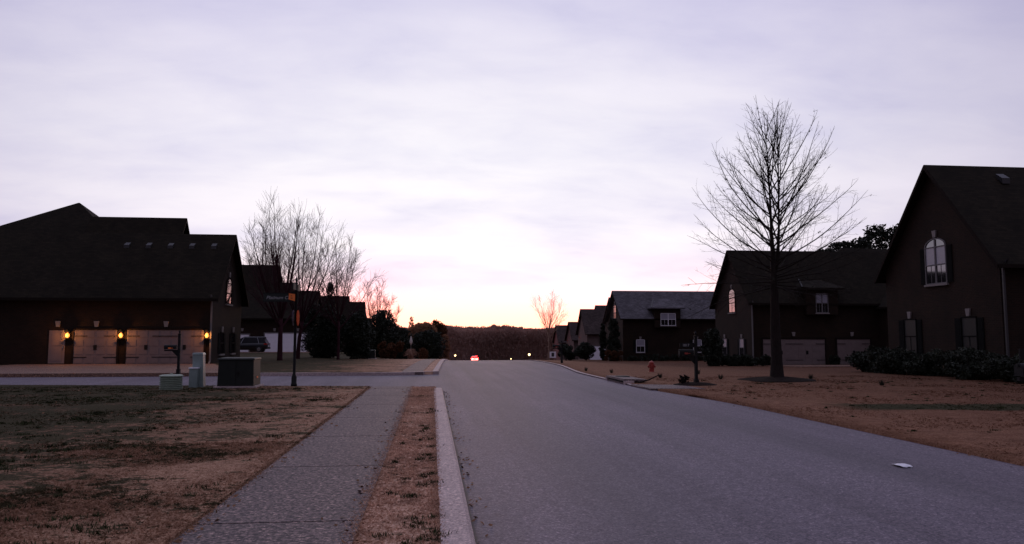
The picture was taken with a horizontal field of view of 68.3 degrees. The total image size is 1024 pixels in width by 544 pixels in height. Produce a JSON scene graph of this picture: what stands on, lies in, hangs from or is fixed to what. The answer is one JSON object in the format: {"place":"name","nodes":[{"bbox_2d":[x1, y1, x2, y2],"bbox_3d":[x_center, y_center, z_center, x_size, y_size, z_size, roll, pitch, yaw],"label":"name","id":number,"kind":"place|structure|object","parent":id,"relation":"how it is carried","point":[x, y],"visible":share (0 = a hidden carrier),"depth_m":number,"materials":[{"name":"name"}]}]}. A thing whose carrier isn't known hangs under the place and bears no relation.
{"place":"outdoors","nodes":[
{"label":"outdoors","id":0,"kind":"place"},
{"bbox_2d":[0,364,217,376],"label":"driveway","id":1,"kind":"structure","parent":0,"point":[85,370],"depth_m":35.94,"materials":[{"name":"concrete"}]},
{"bbox_2d":[164,330,180,373],"bbox_3d":[-14.826,3.539,32.980,0.705,2.030,0.189,1,-5,-6],"label":"mailbox","id":2,"kind":"object","parent":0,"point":[177,353],"visible":0.98,"depth_m":32.95,"materials":[{"name":"black metal"}]},
{"bbox_2d":[0,374,440,387],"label":"side street","id":3,"kind":"structure","parent":0,"point":[412,380],"depth_m":30.34,"materials":[{"name":"asphalt"}]},
{"bbox_2d":[240,352,308,352],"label":"driveway","id":4,"kind":"structure","parent":0,"point":[271,352],"depth_m":81.86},
{"bbox_2d":[240,336,269,351],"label":"parked car","id":5,"kind":"object","parent":4,"relation":"on","point":[259,343],"visible":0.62,"depth_m":84.43,"materials":[{"name":"black metal"}]},
{"bbox_2d":[171,386,411,543],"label":"sidewalk","id":6,"kind":"structure","parent":0,"point":[302,492],"depth_m":7.94,"materials":[{"name":"concrete"}]},
{"bbox_2d":[216,352,422,372],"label":"lawn","id":7,"kind":"structure","parent":0,"point":[271,363],"depth_m":45.19,"materials":[{"name":"brown plant"}]},
{"bbox_2d":[0,203,248,364],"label":"brick house","id":8,"kind":"structure","parent":7,"relation":"on","point":[80,283],"depth_m":45.82,"materials":[{"name":"brown brick"}]},
{"bbox_2d":[48,330,65,363],"bbox_3d":[-26.904,4.425,44.620,0.900,1.950,0.110,1,-5,-6],"label":"door","id":9,"kind":"structure","parent":8,"relation":"in","point":[56,350],"depth_m":44.63,"materials":[{"name":"wood"}]},
{"bbox_2d":[70,328,119,363],"bbox_3d":[-24.753,4.392,44.873,2.670,2.140,0.090,1,-5,-6],"label":"garage door","id":10,"kind":"structure","parent":8,"relation":"in","point":[88,345],"depth_m":44.85,"materials":[{"name":"beige metal"}]},
{"bbox_2d":[123,328,206,363],"bbox_3d":[-20.790,4.429,45.294,4.700,2.140,0.090,1,-5,-6],"label":"garage door","id":11,"kind":"structure","parent":8,"relation":"in","point":[141,345],"depth_m":45.25,"materials":[{"name":"beige metal"}]},
{"bbox_2d":[219,332,224,355],"bbox_3d":[-18.338,4.549,47.812,0.110,1.450,0.990,1,-5,-6],"label":"window","id":12,"kind":"structure","parent":8,"relation":"in","point":[221,333],"depth_m":47.78,"materials":[{"name":"black glass"}]},
{"bbox_2d":[225,278,232,305],"bbox_3d":[-18.482,1.288,49.445,0.110,1.830,1.540,1,-5,-6],"label":"window","id":13,"kind":"structure","parent":8,"relation":"in","point":[229,284],"depth_m":49.42,"materials":[{"name":"white glass"}]},
{"bbox_2d":[230,333,235,354],"bbox_3d":[-18.625,4.782,50.487,0.110,1.450,0.990,1,-5,-6],"label":"window","id":14,"kind":"structure","parent":8,"relation":"in","point":[233,334],"depth_m":50.43,"materials":[{"name":"black glass"}]},
{"bbox_2d":[241,214,289,277],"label":"bare tree","id":15,"kind":"object","parent":7,"relation":"on","point":[267,246],"visible":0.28,"depth_m":109.76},
{"bbox_2d":[240,265,321,351],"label":"brick house","id":16,"kind":"structure","parent":7,"relation":"on","point":[256,320],"depth_m":89.38,"materials":[{"name":"brick"}]},
{"bbox_2d":[264,332,308,351],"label":"garage door","id":17,"kind":"structure","parent":16,"relation":"in","point":[272,337],"depth_m":89.18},
{"bbox_2d":[238,186,338,359],"bbox_3d":[-16.655,0.395,53.721,6.976,12.581,7.911,-1,-5,10],"label":"bare tree","id":18,"kind":"object","parent":7,"relation":"on","point":[280,313],"visible":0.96,"depth_m":53.40,"materials":[{"name":"plant"}]},
{"bbox_2d":[252,205,360,358],"bbox_3d":[-16.224,0.765,58.721,7.932,12.747,7.596,-1,-5,7],"label":"bare tree","id":19,"kind":"object","parent":7,"relation":"on","point":[302,317],"visible":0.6,"depth_m":59.05,"materials":[{"name":"plant"}]},
{"bbox_2d":[301,302,346,357],"bbox_3d":[-15.645,5.128,63.248,3.999,5.317,4.277,1,-5,-6],"label":"evergreen tree","id":20,"kind":"object","parent":7,"relation":"on","point":[315,339],"visible":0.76,"depth_m":62.30,"materials":[{"name":"green plant"}]},
{"bbox_2d":[319,283,340,355],"bbox_3d":[-15.320,4.171,63.537,2.050,6.742,2.203,1,-5,-6],"label":"holly tree","id":21,"kind":"object","parent":7,"relation":"on","point":[330,286],"visible":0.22,"depth_m":63.42,"materials":[{"name":"green plant"}]},
{"bbox_2d":[321,296,365,351],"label":"brick house","id":22,"kind":"structure","parent":7,"relation":"on","point":[345,311],"depth_m":130.91,"materials":[{"name":"brown brick"}]},
{"bbox_2d":[300,233,388,359],"bbox_3d":[-13.762,1.956,58.552,6.849,10.449,5.736,-2,-6,26],"label":"bare tree","id":23,"kind":"object","parent":7,"relation":"on","point":[338,316],"visible":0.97,"depth_m":58.31,"materials":[{"name":"plant"}]},
{"bbox_2d":[340,309,377,358],"bbox_3d":[-12.757,5.354,62.798,2.859,4.517,2.898,-4,-6,35],"label":"evergreen tree","id":24,"kind":"object","parent":7,"relation":"on","point":[358,330],"visible":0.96,"depth_m":62.19,"materials":[{"name":"green plant"}]},
{"bbox_2d":[365,350,376,358],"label":"transformer box","id":25,"kind":"object","parent":7,"relation":"on","point":[372,354],"visible":0.48,"depth_m":67.10,"materials":[{"name":"metal"}]},
{"bbox_2d":[350,279,402,321],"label":"bare tree","id":26,"kind":"object","parent":7,"relation":"on","point":[379,307],"visible":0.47,"depth_m":110.12,"materials":[{"name":"plant"}]},
{"bbox_2d":[368,310,401,358],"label":"evergreen tree","id":27,"kind":"object","parent":7,"relation":"on","point":[380,321],"visible":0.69,"depth_m":97.48,"materials":[{"name":"green plant"}]},
{"bbox_2d":[377,340,403,358],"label":"clipped hedge","id":28,"kind":"object","parent":7,"relation":"on","point":[386,352],"visible":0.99,"depth_m":74.38,"materials":[{"name":"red plant"}]},
{"bbox_2d":[394,327,415,358],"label":"evergreen tree","id":29,"kind":"object","parent":7,"relation":"on","point":[405,336],"visible":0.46,"depth_m":121.47,"materials":[{"name":"green plant"}]},
{"bbox_2d":[408,322,436,344],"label":"spreading tree","id":30,"kind":"object","parent":7,"relation":"on","point":[418,327],"visible":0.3,"depth_m":129.73,"materials":[{"name":"beige plant"}]},
{"bbox_2d":[418,347,427,358],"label":"bare shrub","id":31,"kind":"object","parent":7,"relation":"on","point":[424,352],"visible":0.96,"depth_m":84.80,"materials":[{"name":"red plant"}]},
{"bbox_2d":[411,329,447,358],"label":"evergreen tree","id":32,"kind":"object","parent":7,"relation":"on","point":[433,340],"visible":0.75,"depth_m":125.21,"materials":[{"name":"green plant"}]},
{"bbox_2d":[431,319,447,339],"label":"round tree","id":33,"kind":"object","parent":7,"relation":"on","point":[441,327],"visible":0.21,"depth_m":150.12,"materials":[{"name":"green plant"}]},
{"bbox_2d":[165,346,544,543],"bbox_3d":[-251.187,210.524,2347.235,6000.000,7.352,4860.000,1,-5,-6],"label":"ground","id":34,"kind":"structure","parent":0,"point":[294,443],"depth_m":10.96,"materials":[{"name":"soil"}]},
{"bbox_2d":[260,371,438,375],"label":"kerb","id":35,"kind":"structure","parent":34,"relation":"on","point":[345,374],"depth_m":34.24,"materials":[{"name":"concrete"}]},
{"bbox_2d":[433,359,447,370],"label":"kerb","id":36,"kind":"structure","parent":34,"relation":"on","point":[439,365],"depth_m":44.80,"materials":[{"name":"concrete"}]},
{"bbox_2d":[441,334,449,359],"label":"narrow tree","id":37,"kind":"object","parent":34,"relation":"on","point":[446,349],"visible":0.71,"depth_m":138.45,"materials":[{"name":"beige plant"}]},
{"bbox_2d":[434,388,475,543],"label":"kerb","id":38,"kind":"structure","parent":34,"relation":"on","point":[453,503],"depth_m":7.89,"materials":[{"name":"concrete"}]},
{"bbox_2d":[389,324,554,359],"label":"distant wood","id":39,"kind":"object","parent":34,"relation":"on","point":[495,342],"visible":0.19,"depth_m":230.53,"materials":[{"name":"plant"}]},
{"bbox_2d":[531,360,642,387],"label":"kerb","id":40,"kind":"structure","parent":34,"relation":"on","point":[585,373],"depth_m":35.36,"materials":[{"name":"concrete"}]},
{"bbox_2d":[354,387,439,543],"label":"verge","id":41,"kind":"structure","parent":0,"point":[394,525],"depth_m":6.99,"materials":[{"name":"brown plant"}]},
{"bbox_2d":[403,337,416,358],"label":"pampas grass","id":42,"kind":"object","parent":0,"point":[410,353],"depth_m":82.66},
{"bbox_2d":[402,359,435,374],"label":"sidewalk","id":43,"kind":"structure","parent":0,"point":[419,366],"depth_m":41.68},
{"bbox_2d":[424,359,440,374],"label":"verge","id":44,"kind":"structure","parent":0,"point":[432,365],"depth_m":40.50,"materials":[{"name":"brown plant"}]},
{"bbox_2d":[0,375,1023,543],"bbox_3d":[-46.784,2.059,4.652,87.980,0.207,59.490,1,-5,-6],"label":"lawn","id":45,"kind":"structure","parent":0,"point":[220,430],"depth_m":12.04,"materials":[{"name":"brown plant"}]},
{"bbox_2d":[159,373,183,389],"bbox_3d":[-10.497,3.377,23.264,0.700,0.502,0.700,1,-5,-6],"label":"utility box","id":46,"kind":"object","parent":45,"relation":"on","point":[171,381],"visible":0.97,"depth_m":23.01,"materials":[{"name":"metal"}]},
{"bbox_2d":[188,353,205,387],"bbox_3d":[-10.101,3.169,24.271,0.404,1.150,0.535,1,-5,-6],"label":"telecom pedestal","id":47,"kind":"object","parent":45,"relation":"on","point":[197,374],"visible":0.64,"depth_m":24.25,"materials":[{"name":"metal"}]},
{"bbox_2d":[213,357,263,387],"bbox_3d":[-8.823,3.267,24.462,1.300,0.990,1.180,1,-5,-6],"label":"transformer box","id":48,"kind":"object","parent":45,"relation":"on","point":[238,372],"visible":0.99,"depth_m":23.99,"materials":[{"name":"metal"}]},
{"bbox_2d":[263,276,299,385],"bbox_3d":[-7.610,1.947,24.808,1.160,3.620,1.240,1,-5,-6],"label":"street sign","id":49,"kind":"object","parent":45,"relation":"on","point":[280,297],"visible":0.99,"depth_m":24.86,"materials":[{"name":"black metal"}]},
{"bbox_2d":[0,0,1023,328],"label":"sky","id":50,"kind":"structure","parent":0,"point":[484,156],"materials":[{"name":"white"}]},
{"bbox_2d":[631,384,704,390],"bbox_3d":[5.274,3.976,25.757,1.800,0.162,2.600,1,-5,-6],"label":"driveway apron","id":51,"kind":"object","parent":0,"point":[651,387],"visible":0.5,"depth_m":25.29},
{"bbox_2d":[439,360,1023,543],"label":"road","id":52,"kind":"structure","parent":0,"point":[557,454],"depth_m":9.45,"materials":[{"name":"asphalt"}]},
{"bbox_2d":[1,376,1023,542],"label":"leaf litter","id":53,"kind":"object","parent":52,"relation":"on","point":[191,528],"visible":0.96,"depth_m":10.02,"materials":[{"name":"plant"}]},
{"bbox_2d":[605,375,646,384],"bbox_3d":[4.400,4.163,29.181,0.910,0.245,3.120,1,-5,-6],"label":"storm drain","id":54,"kind":"object","parent":52,"relation":"on","point":[625,379],"visible":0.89,"depth_m":28.55,"materials":[{"name":"grey concrete"}]},
{"bbox_2d":[538,360,1023,465],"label":"lawn","id":55,"kind":"structure","parent":0,"point":[964,438],"depth_m":20.45,"materials":[{"name":"brown plant"}]},
{"bbox_2d":[0,377,1023,543],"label":"winter weeds","id":56,"kind":"object","parent":55,"relation":"on","point":[409,495],"visible":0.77,"depth_m":10.63,"materials":[{"name":"plant"}]},
{"bbox_2d":[530,289,567,359],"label":"bare tree","id":57,"kind":"object","parent":55,"relation":"on","point":[549,323],"visible":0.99,"depth_m":159.38,"materials":[{"name":"brown plant"}]},
{"bbox_2d":[552,340,562,362],"bbox_3d":[3.073,5.428,50.831,0.705,1.680,0.189,1,-5,-6],"label":"mailbox","id":58,"kind":"object","parent":55,"relation":"on","point":[559,349],"visible":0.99,"depth_m":50.81,"materials":[{"name":"black metal"}]},
{"bbox_2d":[552,325,566,359],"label":"brick house","id":59,"kind":"structure","parent":55,"relation":"on","point":[559,334],"depth_m":175.35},
{"bbox_2d":[558,344,574,360],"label":"boxwood shrub","id":60,"kind":"object","parent":55,"relation":"on","point":[568,352],"visible":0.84,"depth_m":100.24,"materials":[{"name":"green plant"}]},
{"bbox_2d":[564,322,577,359],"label":"brick house","id":61,"kind":"structure","parent":55,"relation":"on","point":[571,338],"depth_m":150.08,"materials":[{"name":"brick"}]},
{"bbox_2d":[573,342,596,360],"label":"boxwood shrub","id":62,"kind":"object","parent":55,"relation":"on","point":[584,350],"visible":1,"depth_m":99.68,"materials":[{"name":"green plant"}]},
{"bbox_2d":[575,305,605,359],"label":"pale house","id":63,"kind":"structure","parent":55,"relation":"on","point":[588,329],"depth_m":129.92,"materials":[{"name":"brick"}]},
{"bbox_2d":[589,346,605,359],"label":"garage door","id":64,"kind":"structure","parent":63,"relation":"in","point":[596,356],"depth_m":127.44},
{"bbox_2d":[598,323,606,360],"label":"columnar evergreen","id":65,"kind":"object","parent":55,"relation":"on","point":[603,340],"visible":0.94,"depth_m":98.66,"materials":[{"name":"green plant"}]},
{"bbox_2d":[604,350,622,360],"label":"maroon shrub","id":66,"kind":"object","parent":55,"relation":"on","point":[614,355],"visible":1,"depth_m":91.49,"materials":[{"name":"red plant"}]},
{"bbox_2d":[606,318,621,360],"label":"columnar evergreen","id":67,"kind":"object","parent":55,"relation":"on","point":[613,340],"visible":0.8,"depth_m":93.35,"materials":[{"name":"green plant"}]},
{"bbox_2d":[627,355,637,360],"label":"foundation shrub","id":68,"kind":"object","parent":55,"relation":"on","point":[631,358],"visible":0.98,"depth_m":92.72,"materials":[{"name":"green plant"}]},
{"bbox_2d":[638,354,647,360],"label":"foundation shrub","id":69,"kind":"object","parent":55,"relation":"on","point":[643,357],"visible":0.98,"depth_m":92.77,"materials":[{"name":"green plant"}]},
{"bbox_2d":[647,360,655,371],"bbox_3d":[6.871,4.641,37.176,0.361,0.582,0.361,-4,-6,39],"label":"fire hydrant","id":70,"kind":"object","parent":55,"relation":"on","point":[651,366],"visible":0.98,"depth_m":37.08,"materials":[{"name":"metal"}]},
{"bbox_2d":[602,291,715,360],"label":"brick house","id":71,"kind":"structure","parent":55,"relation":"on","point":[653,322],"depth_m":95.54,"materials":[{"name":"brown brick"}]},
{"bbox_2d":[636,340,645,352],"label":"window","id":72,"kind":"structure","parent":71,"relation":"in","point":[640,344],"depth_m":94.75,"materials":[{"name":"glass"}]},
{"bbox_2d":[660,313,675,325],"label":"window","id":73,"kind":"structure","parent":71,"relation":"in","point":[667,319],"depth_m":94.93,"materials":[{"name":"glass"}]},
{"bbox_2d":[693,340,701,352],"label":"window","id":74,"kind":"structure","parent":71,"relation":"in","point":[699,342],"depth_m":95.59,"materials":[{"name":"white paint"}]},
{"bbox_2d":[673,382,716,385],"bbox_3d":[6.442,3.949,26.591,1.800,0.160,1.500,1,-5,-6],"label":"mulch bed","id":75,"kind":"object","parent":55,"relation":"on","point":[696,384],"visible":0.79,"depth_m":26.20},
{"bbox_2d":[678,375,689,382],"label":"withered plant","id":76,"kind":"object","parent":75,"relation":"on","point":[684,379],"visible":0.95,"depth_m":26.49,"materials":[{"name":"brown plant"}]},
{"bbox_2d":[678,331,698,381],"bbox_3d":[6.216,3.085,26.640,0.705,2.030,0.189,1,-5,-6],"label":"mailbox","id":77,"kind":"object","parent":75,"relation":"on","point":[691,355],"visible":1,"depth_m":26.64,"materials":[{"name":"black metal"}]},
{"bbox_2d":[699,327,724,365],"bbox_3d":[15.918,6.059,60.157,1.992,3.404,1.956,1,-5,-6],"label":"tall shrub","id":78,"kind":"object","parent":55,"relation":"on","point":[709,349],"visible":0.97,"depth_m":59.85,"materials":[{"name":"green plant"}]},
{"bbox_2d":[721,354,735,365],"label":"foundation shrub","id":79,"kind":"object","parent":55,"relation":"on","point":[729,358],"visible":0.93,"depth_m":60.47,"materials":[{"name":"green plant"}]},
{"bbox_2d":[731,354,743,365],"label":"foundation shrub","id":80,"kind":"object","parent":55,"relation":"on","point":[736,362],"visible":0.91,"depth_m":60.18,"materials":[{"name":"green plant"}]},
{"bbox_2d":[737,354,749,365],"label":"foundation shrub","id":81,"kind":"object","parent":55,"relation":"on","point":[740,358],"visible":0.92,"depth_m":59.97,"materials":[{"name":"green plant"}]},
{"bbox_2d":[743,355,759,365],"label":"foundation shrub","id":82,"kind":"object","parent":55,"relation":"on","point":[748,361],"visible":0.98,"depth_m":59.67,"materials":[{"name":"green plant"}]},
{"bbox_2d":[759,354,770,365],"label":"boxy shrub","id":83,"kind":"object","parent":55,"relation":"on","point":[766,358],"visible":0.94,"depth_m":59.59,"materials":[{"name":"green plant"}]},
{"bbox_2d":[737,376,815,382],"bbox_3d":[10.289,4.191,29.473,3.196,0.240,3.073,-3,-6,27],"label":"mulch bed","id":84,"kind":"object","parent":55,"relation":"on","point":[766,379],"visible":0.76,"depth_m":28.80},
{"bbox_2d":[685,95,879,376],"bbox_3d":[10.361,-1.439,30.086,7.420,11.905,6.960,1,-5,-6],"label":"bare tree","id":85,"kind":"object","parent":84,"relation":"on","point":[776,368],"visible":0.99,"depth_m":29.76,"materials":[{"name":"brown plant"}]},
{"bbox_2d":[709,248,888,365],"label":"brick house","id":86,"kind":"structure","parent":55,"relation":"on","point":[811,335],"depth_m":62.57,"materials":[{"name":"brown brick"}]},
{"bbox_2d":[722,339,726,354],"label":"window","id":87,"kind":"structure","parent":86,"relation":"in","point":[725,340],"depth_m":67.04,"materials":[{"name":"grey glass"}]},
{"bbox_2d":[728,289,735,313],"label":"window","id":88,"kind":"structure","parent":86,"relation":"in","point":[730,303],"depth_m":65.79,"materials":[{"name":"white glass"}]},
{"bbox_2d":[739,339,743,354],"bbox_3d":[19.315,6.350,63.495,0.062,1.510,0.960,1,-5,-6],"label":"window","id":89,"kind":"structure","parent":86,"relation":"in","point":[741,341],"depth_m":63.58,"materials":[{"name":"clear glass"}]},
{"bbox_2d":[761,338,826,364],"bbox_3d":[23.054,6.496,61.717,5.540,2.240,0.090,1,-5,-6],"label":"garage door","id":90,"kind":"structure","parent":86,"relation":"in","point":[795,351],"depth_m":61.76,"materials":[{"name":"beige metal"}]},
{"bbox_2d":[815,293,829,313],"bbox_3d":[25.389,2.587,61.844,1.190,1.700,0.110,1,-5,-6],"label":"window","id":91,"kind":"structure","parent":86,"relation":"in","point":[823,309],"depth_m":61.87,"materials":[{"name":"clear glass"}]},
{"bbox_2d":[835,338,871,364],"bbox_3d":[28.175,6.544,62.260,3.140,2.240,0.090,1,-5,-6],"label":"garage door","id":92,"kind":"structure","parent":86,"relation":"in","point":[844,347],"depth_m":62.24,"materials":[{"name":"white metal"}]},
{"bbox_2d":[828,355,840,364],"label":"boxy shrub","id":93,"kind":"object","parent":55,"relation":"on","point":[834,359],"visible":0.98,"depth_m":61.13,"materials":[{"name":"green plant"}]},
{"bbox_2d":[828,241,847,250],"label":"cedar tree","id":94,"kind":"object","parent":55,"relation":"on","point":[839,245],"visible":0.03,"depth_m":101.55,"materials":[{"name":"green plant"}]},
{"bbox_2d":[845,235,875,248],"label":"cedar tree","id":95,"kind":"object","parent":55,"relation":"on","point":[860,242],"visible":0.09,"depth_m":100.19,"materials":[{"name":"green plant"}]},
{"bbox_2d":[845,351,876,371],"bbox_3d":[17.973,4.592,38.467,1.671,1.247,1.834,2,-6,-26],"label":"foundation shrub","id":96,"kind":"object","parent":55,"relation":"on","point":[858,360],"visible":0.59,"depth_m":38.33,"materials":[{"name":"green plant"}]},
{"bbox_2d":[862,224,890,248],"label":"cedar tree","id":97,"kind":"object","parent":55,"relation":"on","point":[880,235],"visible":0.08,"depth_m":101.79,"materials":[{"name":"green plant"}]},
{"bbox_2d":[864,345,905,372],"bbox_3d":[18.395,4.318,36.887,2.120,1.594,1.982,1,-5,-6],"label":"foundation shrub","id":98,"kind":"object","parent":55,"relation":"on","point":[872,355],"visible":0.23,"depth_m":37.01,"materials":[{"name":"green plant"}]},
{"bbox_2d":[884,223,898,248],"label":"cedar tree","id":99,"kind":"object","parent":55,"relation":"on","point":[892,229],"visible":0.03,"depth_m":102.35,"materials":[{"name":"green plant"}]},
{"bbox_2d":[874,348,915,374],"bbox_3d":[17.932,4.239,35.307,2.006,1.428,1.754,-1,-5,14],"label":"foundation shrub","id":100,"kind":"object","parent":55,"relation":"on","point":[891,364],"visible":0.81,"depth_m":35.06,"materials":[{"name":"green plant"}]},
{"bbox_2d":[903,351,946,375],"bbox_3d":[18.402,4.151,33.658,2.110,1.283,1.654,3,-6,-27],"label":"foundation shrub","id":101,"kind":"object","parent":55,"relation":"on","point":[923,364],"visible":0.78,"depth_m":33.18,"materials":[{"name":"green plant"}]},
{"bbox_2d":[874,165,1023,371],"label":"brick house","id":102,"kind":"structure","parent":55,"relation":"on","point":[950,273],"depth_m":35.27,"materials":[{"name":"brown brick"}]},
{"bbox_2d":[903,319,917,353],"bbox_3d":[20.040,3.245,38.001,0.062,1.760,1.060,1,-5,-6],"label":"window","id":103,"kind":"structure","parent":102,"relation":"in","point":[910,339],"depth_m":38.00,"materials":[{"name":"glass"}]},
{"bbox_2d":[924,238,948,286],"bbox_3d":[20.247,-0.481,36.147,0.110,2.300,1.660,1,-5,-6],"label":"window","id":104,"kind":"structure","parent":102,"relation":"in","point":[935,256],"depth_m":36.11,"materials":[{"name":"clear glass"}]},
{"bbox_2d":[960,316,978,354],"bbox_3d":[20.485,2.881,33.840,0.062,1.760,1.060,1,-5,-6],"label":"window","id":105,"kind":"structure","parent":102,"relation":"in","point":[968,325],"depth_m":33.85,"materials":[{"name":"glass"}]},
{"bbox_2d":[928,348,972,376],"bbox_3d":[18.875,3.917,32.020,2.037,1.409,1.883,1,-5,-6],"label":"foundation shrub","id":106,"kind":"object","parent":55,"relation":"on","point":[947,355],"visible":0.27,"depth_m":32.15,"materials":[{"name":"green plant"}]},
{"bbox_2d":[942,346,1001,379],"bbox_3d":[18.579,3.720,30.391,2.068,1.468,1.866,1,-5,-6],"label":"foundation shrub","id":107,"kind":"object","parent":55,"relation":"on","point":[971,369],"visible":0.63,"depth_m":30.15,"materials":[{"name":"green plant"}]},
{"bbox_2d":[979,352,1021,381],"bbox_3d":[18.958,3.713,28.885,2.153,1.307,1.725,-1,-5,14],"label":"foundation shrub","id":108,"kind":"object","parent":55,"relation":"on","point":[1003,368],"visible":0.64,"depth_m":28.67,"materials":[{"name":"green plant"}]},
{"bbox_2d":[1013,356,1023,383],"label":"foundation shrub","id":109,"kind":"object","parent":55,"relation":"on","point":[1015,379],"visible":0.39,"depth_m":27.47,"materials":[{"name":"green plant"}]},
{"bbox_2d":[1014,349,1023,380],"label":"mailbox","id":110,"kind":"object","parent":55,"relation":"on","point":[1018,369],"visible":1,"depth_m":11.82,"materials":[{"name":"black metal"}]},
{"bbox_2d":[756,365,852,366],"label":"driveway","id":111,"kind":"structure","parent":0,"point":[813,365],"depth_m":57.59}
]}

